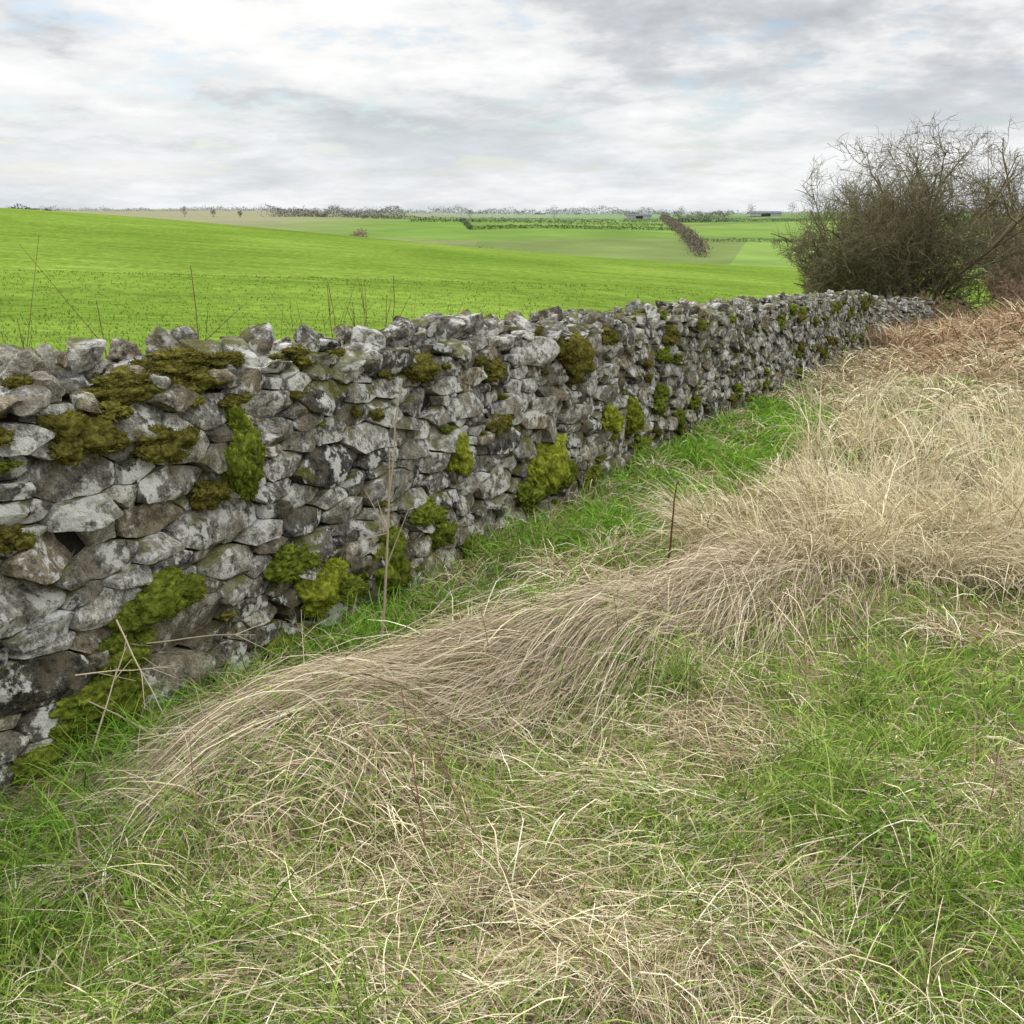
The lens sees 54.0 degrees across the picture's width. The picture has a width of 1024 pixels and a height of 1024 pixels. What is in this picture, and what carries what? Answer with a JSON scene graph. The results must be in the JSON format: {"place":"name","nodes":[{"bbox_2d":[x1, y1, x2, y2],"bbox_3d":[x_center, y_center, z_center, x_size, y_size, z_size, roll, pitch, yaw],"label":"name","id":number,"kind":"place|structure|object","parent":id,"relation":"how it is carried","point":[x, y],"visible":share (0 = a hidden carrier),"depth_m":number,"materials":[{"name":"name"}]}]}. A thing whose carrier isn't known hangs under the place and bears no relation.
{"place":"outdoors","nodes":[
{"label":"outdoors","id":0,"kind":"place"},
{"bbox_2d":[0,294,1023,1023],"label":"dry grass","id":1,"kind":"structure","parent":0,"point":[910,350],"depth_m":3.15,"materials":[{"name":"beige plant"}]},
{"bbox_2d":[0,339,1023,1023],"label":"green grass","id":2,"kind":"structure","parent":0,"point":[22,933],"depth_m":2.72,"materials":[{"name":"green plant"}]},
{"bbox_2d":[0,208,1023,1023],"bbox_3d":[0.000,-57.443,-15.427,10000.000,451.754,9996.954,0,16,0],"label":"ground","id":3,"kind":"structure","parent":0,"point":[234,246],"depth_m":36.15,"materials":[{"name":"green plant"}]},
{"bbox_2d":[11,203,58,210],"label":"distant tree row","id":4,"kind":"object","parent":3,"relation":"on","point":[32,209],"visible":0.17,"depth_m":618.97,"materials":[{"name":"grey plant"}]},
{"bbox_2d":[6,814,88,919],"bbox_3d":[-1.116,0.897,2.456,0.065,0.260,0.256,9,19,27],"label":"dead stalk","id":5,"kind":"object","parent":3,"relation":"on","point":[78,835],"visible":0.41,"depth_m":2.51,"materials":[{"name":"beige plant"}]},
{"bbox_2d":[0,238,109,358],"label":"field sapling","id":6,"kind":"object","parent":3,"relation":"on","point":[68,303],"visible":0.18,"depth_m":3.94,"materials":[{"name":"brown plant"}]},
{"bbox_2d":[190,265,242,339],"bbox_3d":[-1.504,-0.421,5.031,0.277,1.578,0.306,5,17,15],"label":"field sapling","id":7,"kind":"object","parent":3,"relation":"on","point":[207,312],"visible":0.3,"depth_m":4.90,"materials":[{"name":"brown plant"}]},
{"bbox_2d":[4,204,431,212],"bbox_3d":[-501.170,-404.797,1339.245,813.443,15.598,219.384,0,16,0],"label":"distant tree row","id":8,"kind":"object","parent":3,"relation":"on","point":[188,209],"visible":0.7,"depth_m":1387.54,"materials":[{"name":"grey plant"}]},
{"bbox_2d":[0,270,562,340],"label":"field weeds","id":9,"kind":"object","parent":3,"relation":"on","point":[322,314],"visible":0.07,"depth_m":6.25,"materials":[{"name":"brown plant"}]},
{"bbox_2d":[75,586,513,758],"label":"bramble twigs","id":10,"kind":"object","parent":3,"relation":"on","point":[130,650],"visible":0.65,"depth_m":3.20,"materials":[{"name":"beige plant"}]},
{"bbox_2d":[260,203,411,218],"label":"distant tree row","id":11,"kind":"object","parent":3,"relation":"on","point":[326,213],"visible":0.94,"depth_m":796.25,"materials":[{"name":"plant"}]},
{"bbox_2d":[349,228,368,236],"bbox_3d":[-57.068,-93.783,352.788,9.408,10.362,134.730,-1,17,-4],"label":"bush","id":12,"kind":"object","parent":3,"relation":"on","point":[360,233],"visible":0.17,"depth_m":398.12,"materials":[{"name":"plant"}]},
{"bbox_2d":[327,273,404,337],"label":"field weeds","id":13,"kind":"object","parent":3,"relation":"on","point":[353,309],"visible":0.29,"depth_m":6.42,"materials":[{"name":"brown plant"}]},
{"bbox_2d":[0,269,746,358],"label":"crop field grass","id":14,"kind":"structure","parent":3,"relation":"on","point":[128,317],"depth_m":33.79,"materials":[{"name":"green plant"}]},
{"bbox_2d":[360,381,408,649],"bbox_3d":[-0.497,0.059,3.955,0.188,1.169,0.166,0,16,0],"label":"dead stalk","id":15,"kind":"object","parent":3,"relation":"on","point":[387,560],"visible":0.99,"depth_m":3.92,"materials":[{"name":"beige plant"}]},
{"bbox_2d":[395,685,488,896],"bbox_3d":[-0.234,0.701,2.553,0.265,0.572,0.318,11,20,32],"label":"dead stalk","id":16,"kind":"object","parent":3,"relation":"on","point":[418,803],"visible":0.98,"depth_m":2.47,"materials":[{"name":"brown plant"}]},
{"bbox_2d":[9,206,908,213],"bbox_3d":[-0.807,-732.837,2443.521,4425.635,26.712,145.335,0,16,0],"label":"distant tree row","id":17,"kind":"object","parent":3,"relation":"on","point":[439,210],"visible":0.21,"depth_m":2413.49,"materials":[{"name":"grey plant"}]},
{"bbox_2d":[0,304,924,651],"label":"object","id":18,"kind":"object","parent":3,"relation":"on","point":[70,540],"depth_m":3.23,"materials":[{"name":"grey stone"}]},
{"bbox_2d":[460,219,471,229],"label":"hedgerow","id":19,"kind":"object","parent":3,"relation":"on","point":[466,223],"visible":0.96,"depth_m":526.11,"materials":[{"name":"plant"}]},
{"bbox_2d":[0,289,936,812],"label":"dry stone wall","id":20,"kind":"structure","parent":3,"relation":"on","point":[316,483],"depth_m":4.20,"materials":[{"name":"stone"}]},
{"bbox_2d":[0,292,872,811],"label":"moss","id":21,"kind":"object","parent":20,"relation":"attached to","point":[172,592],"visible":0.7,"depth_m":3.73,"materials":[{"name":"green plant"}]},
{"bbox_2d":[363,215,664,221],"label":"hedgerow","id":22,"kind":"object","parent":3,"relation":"on","point":[578,220],"visible":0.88,"depth_m":758.32,"materials":[{"name":"green plant"}]},
{"bbox_2d":[8,627,1023,1014],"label":"broadleaf weeds","id":23,"kind":"object","parent":3,"relation":"on","point":[860,877],"visible":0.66,"depth_m":2.63,"materials":[{"name":"green plant"}]},
{"bbox_2d":[410,218,662,226],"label":"hedgerow","id":24,"kind":"object","parent":3,"relation":"on","point":[531,221],"visible":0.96,"depth_m":621.38,"materials":[{"name":"green plant"}]},
{"bbox_2d":[67,391,1023,1012],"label":"dry weed stems","id":25,"kind":"object","parent":3,"relation":"on","point":[603,637],"visible":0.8,"depth_m":2.81,"materials":[{"name":"brown plant"}]},
{"bbox_2d":[469,224,674,230],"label":"hedgerow","id":26,"kind":"object","parent":3,"relation":"on","point":[576,226],"visible":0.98,"depth_m":516.29,"materials":[{"name":"green plant"}]},
{"bbox_2d":[657,483,677,568],"bbox_3d":[0.753,0.164,4.855,0.063,0.629,0.137,-2,17,-7],"label":"dead stalk","id":27,"kind":"object","parent":3,"relation":"on","point":[670,545],"visible":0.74,"depth_m":4.81,"materials":[{"name":"brown plant"}]},
{"bbox_2d":[660,213,712,257],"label":"hedgerow","id":28,"kind":"object","parent":3,"relation":"on","point":[697,246],"visible":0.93,"depth_m":401.44,"materials":[{"name":"brown plant"}]},
{"bbox_2d":[665,210,733,222],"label":"distant tree row","id":29,"kind":"object","parent":3,"relation":"on","point":[708,218],"visible":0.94,"depth_m":762.57,"materials":[{"name":"plant"}]},
{"bbox_2d":[427,204,976,214],"bbox_3d":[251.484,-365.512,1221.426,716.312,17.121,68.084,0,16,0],"label":"distant tree row","id":30,"kind":"object","parent":3,"relation":"on","point":[547,210],"visible":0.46,"depth_m":1214.82,"materials":[{"name":"plant"}]},
{"bbox_2d":[681,237,832,242],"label":"hedgerow","id":31,"kind":"object","parent":3,"relation":"on","point":[717,240],"visible":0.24,"depth_m":423.15,"materials":[{"name":"green plant"}]},
{"bbox_2d":[749,211,781,215],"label":"barn","id":32,"kind":"structure","parent":3,"relation":"on","point":[765,213],"depth_m":849.14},
{"bbox_2d":[683,217,939,221],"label":"hedgerow","id":33,"kind":"object","parent":3,"relation":"on","point":[750,219],"visible":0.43,"depth_m":756.45,"materials":[{"name":"green plant"}]},
{"bbox_2d":[769,110,1023,316],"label":"hawthorn bush","id":34,"kind":"object","parent":3,"relation":"on","point":[900,242],"visible":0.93,"depth_m":28.68,"materials":[{"name":"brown plant"}]},
{"bbox_2d":[900,289,981,326],"bbox_3d":[11.492,-5.426,27.889,2.641,1.532,2.457,0,16,0],"label":"bramble bush","id":35,"kind":"object","parent":3,"relation":"on","point":[956,308],"visible":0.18,"depth_m":27.38,"materials":[{"name":"brown plant"}]},
{"bbox_2d":[948,693,1023,880],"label":"bramble twigs","id":36,"kind":"object","parent":3,"relation":"on","point":[1021,830],"visible":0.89,"depth_m":2.71,"materials":[{"name":"brown plant"}]},
{"bbox_2d":[951,115,1023,281],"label":"bare tree","id":37,"kind":"object","parent":3,"relation":"on","point":[1005,167],"visible":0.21,"depth_m":35.97,"materials":[{"name":"brown plant"}]},
{"bbox_2d":[960,195,1023,302],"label":"hawthorn bush","id":38,"kind":"object","parent":3,"relation":"on","point":[1000,245],"visible":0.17,"depth_m":30.81,"materials":[{"name":"brown plant"}]},
{"bbox_2d":[978,253,1023,315],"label":"bramble bush","id":39,"kind":"object","parent":3,"relation":"on","point":[996,290],"visible":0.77,"depth_m":27.55,"materials":[{"name":"brown plant"}]},
{"bbox_2d":[0,0,1023,212],"label":"sky","id":40,"kind":"structure","parent":0,"point":[631,105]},
{"bbox_2d":[624,214,651,218],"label":"barn","id":41,"kind":"structure","parent":0,"point":[635,216],"depth_m":887.83,"materials":[{"name":"grey metal"}]}
]}

